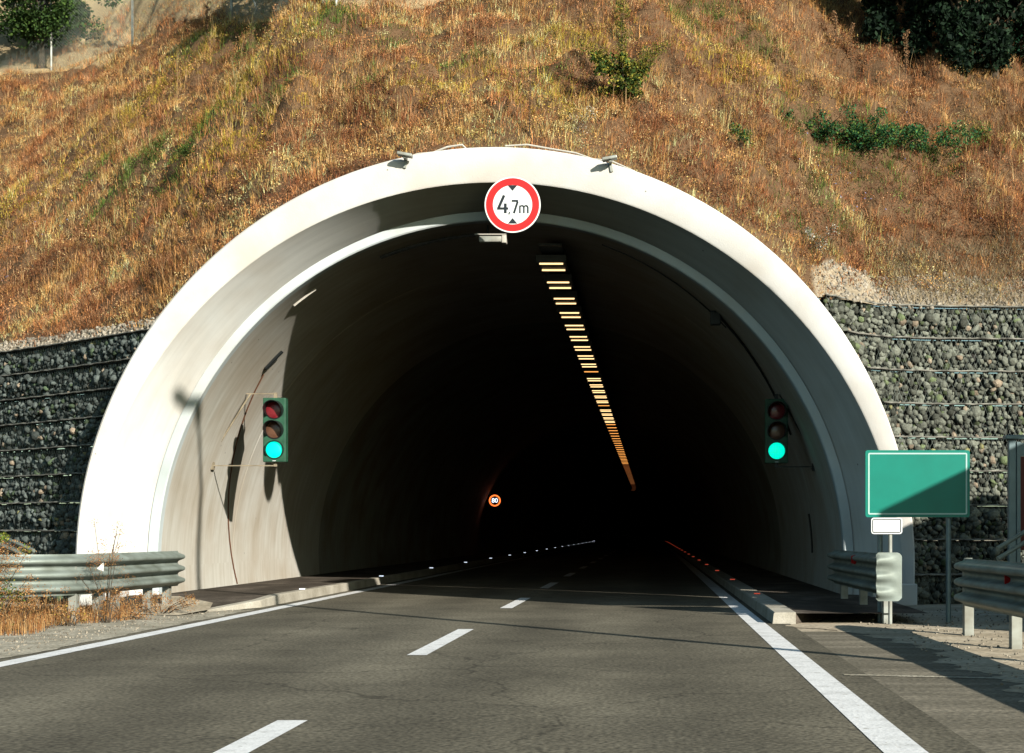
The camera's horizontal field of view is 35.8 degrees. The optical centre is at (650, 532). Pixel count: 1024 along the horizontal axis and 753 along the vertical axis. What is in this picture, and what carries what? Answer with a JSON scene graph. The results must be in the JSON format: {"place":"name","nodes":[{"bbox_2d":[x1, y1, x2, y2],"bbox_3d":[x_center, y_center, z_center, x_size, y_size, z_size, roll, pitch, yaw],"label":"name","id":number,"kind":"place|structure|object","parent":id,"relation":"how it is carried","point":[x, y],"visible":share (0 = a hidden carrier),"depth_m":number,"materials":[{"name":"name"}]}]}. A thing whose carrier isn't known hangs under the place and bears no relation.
{"place":"outdoors","nodes":[
{"label":"outdoors","id":0,"kind":"place"},
{"bbox_2d":[0,539,984,752],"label":"road","id":1,"kind":"structure","parent":0,"point":[631,646],"depth_m":12.76,"materials":[{"name":"grey asphalt"}]},
{"bbox_2d":[213,720,306,752],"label":"lane marking","id":2,"kind":"object","parent":1,"relation":"on","point":[258,738],"visible":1,"depth_m":9.06,"materials":[{"name":"paint"}]},
{"bbox_2d":[0,541,598,666],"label":"edge line","id":3,"kind":"object","parent":1,"relation":"on","point":[40,656],"visible":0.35,"depth_m":19.93,"materials":[{"name":"paint"}]},
{"bbox_2d":[408,629,472,654],"bbox_3d":[-2.250,1.182,17.175,0.190,0.001,4.050,0,0,0],"label":"lane marking","id":4,"kind":"object","parent":1,"relation":"on","point":[439,642],"visible":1,"depth_m":16.86,"materials":[{"name":"paint"}]},
{"bbox_2d":[501,598,529,607],"bbox_3d":[-2.250,1.182,26.425,0.190,0.001,3.850,0,0,0],"label":"lane marking","id":5,"kind":"object","parent":1,"relation":"on","point":[515,603],"visible":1,"depth_m":26.07,"materials":[{"name":"paint"}]},
{"bbox_2d":[612,539,928,752],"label":"edge line","id":6,"kind":"object","parent":1,"relation":"on","point":[880,731],"visible":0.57,"depth_m":11.90,"materials":[{"name":"paint"}]},
{"bbox_2d":[0,0,1023,350],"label":"hillside","id":7,"kind":"structure","parent":0,"point":[804,20],"depth_m":30.69,"materials":[{"name":"brown plant"}]},
{"bbox_2d":[0,0,123,68],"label":"tree","id":8,"kind":"object","parent":7,"relation":"on","point":[41,20],"visible":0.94,"depth_m":45.78,"materials":[{"name":"green plant"}]},
{"bbox_2d":[128,140,168,166],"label":"green weeds","id":9,"kind":"object","parent":7,"relation":"on","point":[152,155],"visible":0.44,"depth_m":33.51,"materials":[{"name":"green plant"}]},
{"bbox_2d":[0,0,347,71],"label":"chain link fence","id":10,"kind":"object","parent":7,"relation":"on","point":[132,27],"visible":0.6,"depth_m":44.89,"materials":[{"name":"metal"}]},
{"bbox_2d":[153,140,202,159],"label":"green weeds","id":11,"kind":"object","parent":7,"relation":"on","point":[186,150],"visible":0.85,"depth_m":30.89,"materials":[{"name":"green plant"}]},
{"bbox_2d":[203,1,209,36],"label":"dead stem","id":12,"kind":"object","parent":7,"relation":"on","point":[206,20],"visible":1,"depth_m":38.31,"materials":[{"name":"brown plant"}]},
{"bbox_2d":[270,2,279,53],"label":"dead stem","id":13,"kind":"object","parent":7,"relation":"on","point":[273,21],"visible":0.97,"depth_m":32.43,"materials":[{"name":"brown plant"}]},
{"bbox_2d":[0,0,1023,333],"bbox_3d":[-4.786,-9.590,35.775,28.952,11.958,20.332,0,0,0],"label":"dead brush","id":14,"kind":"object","parent":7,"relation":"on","point":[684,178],"visible":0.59,"depth_m":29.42,"materials":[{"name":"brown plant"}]},
{"bbox_2d":[0,259,1023,353],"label":"loose stones","id":15,"kind":"object","parent":7,"relation":"on","point":[5,346],"visible":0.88,"depth_m":27.45,"materials":[{"name":"beige stone"}]},
{"bbox_2d":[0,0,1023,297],"bbox_3d":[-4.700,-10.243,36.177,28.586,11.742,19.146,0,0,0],"label":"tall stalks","id":16,"kind":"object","parent":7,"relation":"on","point":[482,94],"visible":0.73,"depth_m":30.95,"materials":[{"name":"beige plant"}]},
{"bbox_2d":[523,67,534,137],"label":"dead stem","id":17,"kind":"object","parent":7,"relation":"on","point":[531,99],"visible":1,"depth_m":26.20,"materials":[{"name":"brown plant"}]},
{"bbox_2d":[566,106,597,133],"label":"pale dry plant","id":18,"kind":"object","parent":7,"relation":"on","point":[591,111],"visible":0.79,"depth_m":26.33,"materials":[{"name":"beige plant"}]},
{"bbox_2d":[589,50,651,101],"bbox_3d":[-0.517,-7.905,27.413,1.102,0.904,1.092,0,0,0],"label":"green shrub","id":19,"kind":"object","parent":7,"relation":"on","point":[632,83],"visible":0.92,"depth_m":27.39,"materials":[{"name":"green plant"}]},
{"bbox_2d":[575,0,672,81],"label":"shrub","id":20,"kind":"object","parent":7,"relation":"on","point":[621,26],"visible":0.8,"depth_m":27.59,"materials":[{"name":"green plant"}]},
{"bbox_2d":[728,122,752,149],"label":"green weeds","id":21,"kind":"object","parent":7,"relation":"on","point":[744,137],"visible":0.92,"depth_m":27.86,"materials":[{"name":"green plant"}]},
{"bbox_2d":[770,33,780,64],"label":"dead stem","id":22,"kind":"object","parent":7,"relation":"on","point":[774,39],"visible":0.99,"depth_m":32.19,"materials":[{"name":"brown plant"}]},
{"bbox_2d":[805,223,839,253],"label":"pale dry plant","id":23,"kind":"object","parent":7,"relation":"on","point":[812,233],"visible":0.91,"depth_m":26.85,"materials":[{"name":"beige plant"}]},
{"bbox_2d":[779,101,887,146],"bbox_3d":[3.231,-7.762,30.145,2.585,0.762,1.431,0,0,0],"label":"green thicket","id":24,"kind":"object","parent":7,"relation":"on","point":[815,134],"visible":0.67,"depth_m":30.04,"materials":[{"name":"green plant"}]},
{"bbox_2d":[831,10,839,41],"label":"dead stem","id":25,"kind":"object","parent":7,"relation":"on","point":[835,26],"visible":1,"depth_m":34.47,"materials":[{"name":"brown plant"}]},
{"bbox_2d":[846,23,854,62],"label":"dead stem","id":26,"kind":"object","parent":7,"relation":"on","point":[850,40],"visible":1,"depth_m":34.24,"materials":[{"name":"brown plant"}]},
{"bbox_2d":[835,120,887,154],"bbox_3d":[3.996,-7.517,30.320,1.340,0.734,0.774,0,0,40],"label":"green thicket","id":27,"kind":"object","parent":7,"relation":"on","point":[877,141],"visible":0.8,"depth_m":30.15,"materials":[{"name":"green plant"}]},
{"bbox_2d":[859,0,901,46],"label":"dark tree","id":28,"kind":"object","parent":7,"relation":"on","point":[883,18],"visible":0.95,"depth_m":34.50,"materials":[{"name":"green plant"}]},
{"bbox_2d":[806,113,982,157],"bbox_3d":[4.702,-7.650,30.312,3.449,0.738,1.419,0,0,0],"label":"green thicket","id":29,"kind":"object","parent":7,"relation":"on","point":[918,133],"visible":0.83,"depth_m":30.36,"materials":[{"name":"green plant"}]},
{"bbox_2d":[901,29,909,72],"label":"dead stem","id":30,"kind":"object","parent":7,"relation":"on","point":[906,42],"visible":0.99,"depth_m":34.11,"materials":[{"name":"brown plant"}]},
{"bbox_2d":[893,0,945,66],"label":"dark tree","id":31,"kind":"object","parent":7,"relation":"on","point":[919,36],"visible":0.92,"depth_m":34.28,"materials":[{"name":"green plant"}]},
{"bbox_2d":[904,0,993,76],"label":"dark tree","id":32,"kind":"object","parent":7,"relation":"on","point":[958,24],"visible":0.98,"depth_m":33.68,"materials":[{"name":"green plant"}]},
{"bbox_2d":[875,212,1023,305],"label":"fallen straw","id":33,"kind":"object","parent":7,"relation":"on","point":[1012,257],"visible":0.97,"depth_m":27.90,"materials":[{"name":"beige plant"}]},
{"bbox_2d":[965,126,991,143],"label":"green weeds","id":34,"kind":"object","parent":7,"relation":"on","point":[980,131],"visible":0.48,"depth_m":31.68,"materials":[{"name":"green plant"}]},
{"bbox_2d":[969,0,1023,80],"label":"dark tree","id":35,"kind":"object","parent":7,"relation":"on","point":[996,41],"visible":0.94,"depth_m":33.70,"materials":[{"name":"green plant"}]},
{"bbox_2d":[999,0,1023,53],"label":"dark tree","id":36,"kind":"object","parent":7,"relation":"on","point":[1016,24],"visible":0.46,"depth_m":35.10,"materials":[{"name":"green plant"}]},
{"bbox_2d":[1008,2,1023,64],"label":"tree","id":37,"kind":"object","parent":7,"relation":"on","point":[1019,41],"visible":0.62,"depth_m":35.23,"materials":[{"name":"green plant"}]},
{"bbox_2d":[0,540,1023,661],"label":"ground","id":38,"kind":"structure","parent":0,"point":[1001,629],"depth_m":20.50,"materials":[{"name":"grey gravel"}]},
{"bbox_2d":[0,576,28,629],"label":"green weed","id":39,"kind":"object","parent":38,"relation":"on","point":[11,595],"visible":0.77,"depth_m":18.89,"materials":[{"name":"green plant"}]},
{"bbox_2d":[0,532,31,611],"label":"green bush","id":40,"kind":"object","parent":38,"relation":"on","point":[3,536],"visible":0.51,"depth_m":21.08,"materials":[{"name":"green plant"}]},
{"bbox_2d":[0,535,34,554],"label":"sloping rail","id":41,"kind":"object","parent":38,"relation":"on","point":[15,543],"visible":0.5,"depth_m":23.77,"materials":[{"name":"metal"}]},
{"bbox_2d":[0,537,47,623],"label":"dry weed","id":42,"kind":"object","parent":38,"relation":"on","point":[1,583],"visible":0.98,"depth_m":18.77,"materials":[{"name":"brown plant"}]},
{"bbox_2d":[10,596,63,616],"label":"dry weed","id":43,"kind":"object","parent":38,"relation":"on","point":[44,605],"visible":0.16,"depth_m":21.62,"materials":[{"name":"brown plant"}]},
{"bbox_2d":[0,328,149,604],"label":"gabion wall","id":44,"kind":"structure","parent":38,"relation":"on","point":[61,378],"depth_m":27.77,"materials":[{"name":"stone"}]},
{"bbox_2d":[0,596,160,635],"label":"verge grass","id":45,"kind":"structure","parent":38,"relation":"on","point":[41,626],"depth_m":20.52,"materials":[{"name":"brown plant"}]},
{"bbox_2d":[0,551,184,621],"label":"guardrail","id":46,"kind":"object","parent":38,"relation":"on","point":[147,571],"visible":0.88,"depth_m":21.06,"materials":[{"name":"metal"}]},
{"bbox_2d":[90,518,123,605],"bbox_3d":[-8.212,0.514,23.654,0.672,1.462,0.610,0,0,0],"label":"dry weed","id":47,"kind":"object","parent":38,"relation":"on","point":[112,549],"visible":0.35,"depth_m":23.66,"materials":[{"name":"brown plant"}]},
{"bbox_2d":[0,610,251,657],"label":"gravel verge","id":48,"kind":"structure","parent":38,"relation":"on","point":[32,644],"depth_m":18.76,"materials":[{"name":"beige gravel"}]},
{"bbox_2d":[0,583,69,629],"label":"dry weed","id":49,"kind":"object","parent":48,"relation":"on","point":[27,590],"visible":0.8,"depth_m":19.13,"materials":[{"name":"brown plant"}]},
{"bbox_2d":[50,601,89,625],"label":"dry weed","id":50,"kind":"object","parent":48,"relation":"on","point":[76,613],"visible":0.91,"depth_m":19.90,"materials":[{"name":"brown plant"}]},
{"bbox_2d":[75,541,139,622],"bbox_3d":[-7.106,0.681,20.684,0.736,1.130,0.630,0,0,34],"label":"dry weed","id":51,"kind":"object","parent":48,"relation":"on","point":[109,619],"visible":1,"depth_m":20.63,"materials":[{"name":"brown plant"}]},
{"bbox_2d":[66,588,165,620],"bbox_3d":[-7.172,1.013,21.313,1.345,0.494,0.992,0,0,0],"label":"dry weed","id":52,"kind":"object","parent":48,"relation":"on","point":[136,613],"visible":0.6,"depth_m":21.37,"materials":[{"name":"brown plant"}]},
{"bbox_2d":[123,590,198,614],"bbox_3d":[-7.029,1.035,22.607,1.178,0.439,0.779,0,0,0],"label":"dry weed","id":53,"kind":"object","parent":48,"relation":"on","point":[182,602],"visible":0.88,"depth_m":22.57,"materials":[{"name":"brown plant"}]},
{"bbox_2d":[90,596,211,614],"bbox_3d":[-7.500,1.105,23.850,2.000,0.146,3.100,0,0,0],"label":"concrete apron","id":54,"kind":"object","parent":38,"relation":"on","point":[203,605],"visible":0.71,"depth_m":23.68,"materials":[{"name":"beige concrete"}]},
{"bbox_2d":[85,539,592,607],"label":"walkway","id":55,"kind":"structure","parent":38,"relation":"on","point":[222,595],"depth_m":33.90,"materials":[{"name":"grey concrete"}]},
{"bbox_2d":[198,539,594,611],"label":"kerb","id":56,"kind":"structure","parent":38,"relation":"on","point":[278,598],"depth_m":32.35,"materials":[{"name":"concrete"}]},
{"bbox_2d":[76,147,916,605],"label":"tunnel portal","id":57,"kind":"object","parent":38,"relation":"on","point":[434,393],"visible":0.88,"depth_m":30.75,"materials":[{"name":"white paint"}]},
{"bbox_2d":[228,374,263,583],"bbox_3d":[-7.792,-0.931,29.927,0.377,3.915,2.667,0,0,-25],"label":"wall conduit","id":58,"kind":"object","parent":57,"relation":"attached to","point":[230,476],"depth_m":29.87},
{"bbox_2d":[211,393,287,469],"bbox_3d":[-7.287,-1.830,28.490,1.364,1.400,0.420,0,0,0],"label":"traffic signal","id":59,"kind":"object","parent":57,"relation":"attached to","point":[275,429],"visible":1,"depth_m":28.50,"materials":[{"name":"green painted metal"},{"name":"coloured glass"},{"name":"galvanised steel"}]},
{"bbox_2d":[264,351,282,369],"bbox_3d":[-6.857,-3.126,28.661,0.347,0.371,0.072,0,0,-23],"label":"wall conduit","id":60,"kind":"object","parent":57,"relation":"attached to","point":[273,360],"depth_m":28.63,"materials":[{"name":"black plastic"}]},
{"bbox_2d":[294,289,315,305],"bbox_3d":[-5.926,-4.020,27.000,0.393,0.308,0.040,0,0,0],"label":"wall conduit","id":61,"kind":"object","parent":57,"relation":"attached to","point":[304,297],"depth_m":26.99,"materials":[{"name":"white metal"}]},
{"bbox_2d":[397,151,412,167],"bbox_3d":[-3.930,-5.940,25.165,0.240,0.200,0.270,10,0,0],"label":"floodlight","id":62,"kind":"object","parent":57,"relation":"attached to","point":[405,155],"visible":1,"depth_m":25.08,"materials":[{"name":"metal"}]},
{"bbox_2d":[380,233,480,258],"bbox_3d":[-3.748,-4.879,26.880,1.735,0.426,0.156,0,0,0],"label":"cable ladder","id":63,"kind":"object","parent":57,"relation":"attached to","point":[425,243],"visible":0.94,"depth_m":26.81,"materials":[{"name":"metal"}]},
{"bbox_2d":[413,144,465,154],"bbox_3d":[-3.552,-6.130,25.500,1.154,0.304,0.034,0,0,0],"label":"roof cable","id":64,"kind":"object","parent":57,"relation":"on","point":[450,146],"visible":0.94,"depth_m":25.49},
{"bbox_2d":[475,225,506,244],"bbox_3d":[-2.685,-5.022,26.510,0.530,0.344,0.220,0,0,0],"label":"surveillance camera","id":65,"kind":"object","parent":57,"relation":"attached to","point":[487,237],"visible":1,"depth_m":26.42,"materials":[{"name":"metal"}]},
{"bbox_2d":[486,493,501,507],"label":"speed limit sign","id":66,"kind":"object","parent":57,"relation":"attached to","point":[494,500],"visible":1,"depth_m":75.01,"materials":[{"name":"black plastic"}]},
{"bbox_2d":[485,177,540,232],"bbox_3d":[-2.205,-5.230,25.228,0.894,0.894,0.135,0,0,0],"label":"height limit sign","id":67,"kind":"object","parent":57,"relation":"attached to","point":[512,204],"visible":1,"depth_m":25.17,"materials":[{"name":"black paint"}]},
{"bbox_2d":[536,254,568,270],"bbox_3d":[-1.770,-4.963,28.410,0.540,0.394,0.880,0,0,0],"label":"ceiling light","id":68,"kind":"object","parent":57,"relation":"hanging from","point":[551,262],"visible":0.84,"depth_m":27.99,"materials":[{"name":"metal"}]},
{"bbox_2d":[544,274,573,288],"bbox_3d":[-1.770,-4.963,30.510,0.540,0.394,0.880,0,0,0],"label":"ceiling light","id":69,"kind":"object","parent":57,"relation":"hanging from","point":[558,281],"visible":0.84,"depth_m":30.12,"materials":[{"name":"metal"}]},
{"bbox_2d":[551,291,578,303],"bbox_3d":[-1.770,-4.963,32.610,0.540,0.394,0.880,0,0,0],"label":"ceiling light","id":70,"kind":"object","parent":57,"relation":"hanging from","point":[564,297],"visible":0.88,"depth_m":32.18,"materials":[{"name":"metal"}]},
{"bbox_2d":[557,306,582,317],"bbox_3d":[-1.770,-4.963,34.710,0.540,0.394,0.880,0,0,0],"label":"ceiling light","id":71,"kind":"object","parent":57,"relation":"hanging from","point":[569,311],"visible":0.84,"depth_m":34.27,"materials":[{"name":"metal"}]},
{"bbox_2d":[505,144,634,170],"bbox_3d":[-1.301,-6.054,25.500,2.106,0.461,0.030,0,0,0],"label":"roof cable","id":72,"kind":"object","parent":57,"relation":"on","point":[563,151],"visible":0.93,"depth_m":25.49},
{"bbox_2d":[562,319,586,329],"bbox_3d":[-1.770,-4.963,36.810,0.540,0.394,0.880,0,0,0],"label":"ceiling light","id":73,"kind":"object","parent":57,"relation":"hanging from","point":[574,324],"visible":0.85,"depth_m":36.37,"materials":[{"name":"metal"}]},
{"bbox_2d":[567,330,590,340],"bbox_3d":[-1.770,-4.963,38.910,0.540,0.394,0.880,0,0,0],"label":"ceiling light","id":74,"kind":"object","parent":57,"relation":"hanging from","point":[578,335],"visible":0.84,"depth_m":38.47,"materials":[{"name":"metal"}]},
{"bbox_2d":[571,341,593,350],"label":"ceiling light","id":75,"kind":"object","parent":57,"relation":"hanging from","point":[582,345],"visible":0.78,"depth_m":40.63,"materials":[{"name":"metal"}]},
{"bbox_2d":[539,243,630,498],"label":"cable tray","id":76,"kind":"object","parent":57,"relation":"attached to","point":[551,248],"visible":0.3,"depth_m":28.16,"materials":[{"name":"metal"}]},
{"bbox_2d":[575,350,595,358],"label":"ceiling light","id":77,"kind":"object","parent":57,"relation":"hanging from","point":[591,354],"visible":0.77,"depth_m":42.67,"materials":[{"name":"metal"}]},
{"bbox_2d":[579,359,598,366],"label":"ceiling light","id":78,"kind":"object","parent":57,"relation":"hanging from","point":[588,362],"visible":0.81,"depth_m":44.78,"materials":[{"name":"metal"}]},
{"bbox_2d":[582,366,600,373],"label":"ceiling light","id":79,"kind":"object","parent":57,"relation":"hanging from","point":[591,370],"visible":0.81,"depth_m":46.87,"materials":[{"name":"metal"}]},
{"bbox_2d":[585,374,602,380],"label":"ceiling light","id":80,"kind":"object","parent":57,"relation":"hanging from","point":[593,377],"visible":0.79,"depth_m":48.97,"materials":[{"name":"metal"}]},
{"bbox_2d":[588,380,604,386],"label":"ceiling light","id":81,"kind":"object","parent":57,"relation":"hanging from","point":[596,383],"visible":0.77,"depth_m":51.14,"materials":[{"name":"metal"}]},
{"bbox_2d":[590,386,606,392],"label":"ceiling light","id":82,"kind":"object","parent":57,"relation":"hanging from","point":[598,389],"visible":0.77,"depth_m":53.17,"materials":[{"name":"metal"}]},
{"bbox_2d":[592,392,608,397],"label":"ceiling light","id":83,"kind":"object","parent":57,"relation":"hanging from","point":[601,395],"visible":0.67,"depth_m":55.28,"materials":[{"name":"metal"}]},
{"bbox_2d":[595,397,609,402],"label":"ceiling light","id":84,"kind":"object","parent":57,"relation":"hanging from","point":[602,400],"visible":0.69,"depth_m":57.38,"materials":[{"name":"metal"}]},
{"bbox_2d":[598,406,612,411],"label":"ceiling light","id":85,"kind":"object","parent":57,"relation":"hanging from","point":[605,409],"visible":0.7,"depth_m":61.58,"materials":[{"name":"metal"}]},
{"bbox_2d":[602,155,616,171],"bbox_3d":[-0.640,-5.880,25.165,0.240,0.200,0.270,-10,0,0],"label":"floodlight","id":86,"kind":"object","parent":57,"relation":"attached to","point":[609,159],"visible":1,"depth_m":25.07,"materials":[{"name":"metal"}]},
{"bbox_2d":[602,244,725,327],"bbox_3d":[0.297,-4.285,27.489,2.550,1.269,0.168,0,0,-31],"label":"wall conduit","id":87,"kind":"object","parent":57,"relation":"attached to","point":[663,275],"depth_m":27.34,"materials":[{"name":"metal"}]},
{"bbox_2d":[710,311,720,325],"bbox_3d":[1.141,-3.760,27.700,0.180,0.240,0.200,0,0,0],"label":"junction box","id":88,"kind":"object","parent":57,"relation":"attached to","point":[715,319],"visible":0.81,"depth_m":27.60,"materials":[{"name":"metal"}]},
{"bbox_2d":[714,311,791,434],"bbox_3d":[1.956,-2.860,28.759,0.194,2.033,2.878,0,0,33],"label":"wall conduit","id":89,"kind":"object","parent":57,"relation":"attached to","point":[748,352],"depth_m":28.41,"materials":[{"name":"metal"}]},
{"bbox_2d":[765,394,814,470],"bbox_3d":[2.525,-1.810,28.490,0.900,1.400,0.420,0,0,0],"label":"traffic signal","id":90,"kind":"object","parent":57,"relation":"attached to","point":[777,410],"visible":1,"depth_m":28.50,"materials":[{"name":"black plastic"}]},
{"bbox_2d":[808,514,812,552],"bbox_3d":[3.164,0.024,31.200,0.103,0.773,0.040,0,0,0],"label":"wall conduit","id":91,"kind":"object","parent":57,"relation":"attached to","point":[810,533],"depth_m":31.18,"materials":[{"name":"black plastic"}]},
{"bbox_2d":[0,609,1023,688],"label":"pebbles","id":92,"kind":"object","parent":38,"relation":"on","point":[24,634],"visible":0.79,"depth_m":18.52,"materials":[{"name":"gravel"}]},
{"bbox_2d":[577,538,795,623],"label":"kerb","id":93,"kind":"structure","parent":38,"relation":"on","point":[772,611],"depth_m":27.14,"materials":[{"name":"concrete"}]},
{"bbox_2d":[615,538,925,623],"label":"walkway","id":94,"kind":"structure","parent":38,"relation":"on","point":[805,602],"depth_m":27.16,"materials":[{"name":"grey concrete"}]},
{"bbox_2d":[827,550,901,623],"bbox_3d":[3.008,0.725,22.600,0.331,0.930,5.202,0,0,-1],"label":"guardrail","id":95,"kind":"object","parent":38,"relation":"on","point":[878,574],"visible":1,"depth_m":21.17,"materials":[{"name":"metal"}]},
{"bbox_2d":[871,518,901,623],"bbox_3d":[3.040,0.502,20.311,0.400,1.375,0.070,0,0,0],"label":"sign","id":96,"kind":"object","parent":38,"relation":"on","point":[889,526],"visible":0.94,"depth_m":20.28,"materials":[{"name":"white metal"}]},
{"bbox_2d":[802,631,1023,752],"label":"paved shoulder","id":97,"kind":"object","parent":38,"relation":"on","point":[985,715],"visible":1,"depth_m":11.94},
{"bbox_2d":[786,625,1023,702],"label":"dust edge","id":98,"kind":"object","parent":97,"relation":"on","point":[1008,666],"visible":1,"depth_m":16.01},
{"bbox_2d":[844,674,1023,678],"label":"faint line","id":99,"kind":"object","parent":97,"relation":"on","point":[934,676],"visible":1,"depth_m":12.88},
{"bbox_2d":[865,450,969,622],"bbox_3d":[3.505,0.058,20.726,1.370,2.265,0.099,0,0,0],"label":"direction sign","id":100,"kind":"object","parent":38,"relation":"on","point":[917,483],"visible":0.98,"depth_m":20.68,"materials":[{"name":"green metal"}]},
{"bbox_2d":[817,294,1023,604],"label":"gabion wall","id":101,"kind":"structure","parent":38,"relation":"on","point":[873,333],"depth_m":26.77,"materials":[{"name":"stone"},{"name":"dark steel wire"}]},
{"bbox_2d":[954,558,1023,648],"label":"guardrail","id":102,"kind":"object","parent":38,"relation":"on","point":[993,586],"visible":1,"depth_m":16.34,"materials":[{"name":"metal"}]},
{"bbox_2d":[996,530,1023,560],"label":"sloping rail","id":103,"kind":"object","parent":38,"relation":"on","point":[1012,549],"visible":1,"depth_m":19.40,"materials":[{"name":"metal"}]},
{"bbox_2d":[1003,435,1023,621],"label":"notice board","id":104,"kind":"object","parent":38,"relation":"on","point":[1015,487],"visible":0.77,"depth_m":20.80,"materials":[{"name":"metal"}]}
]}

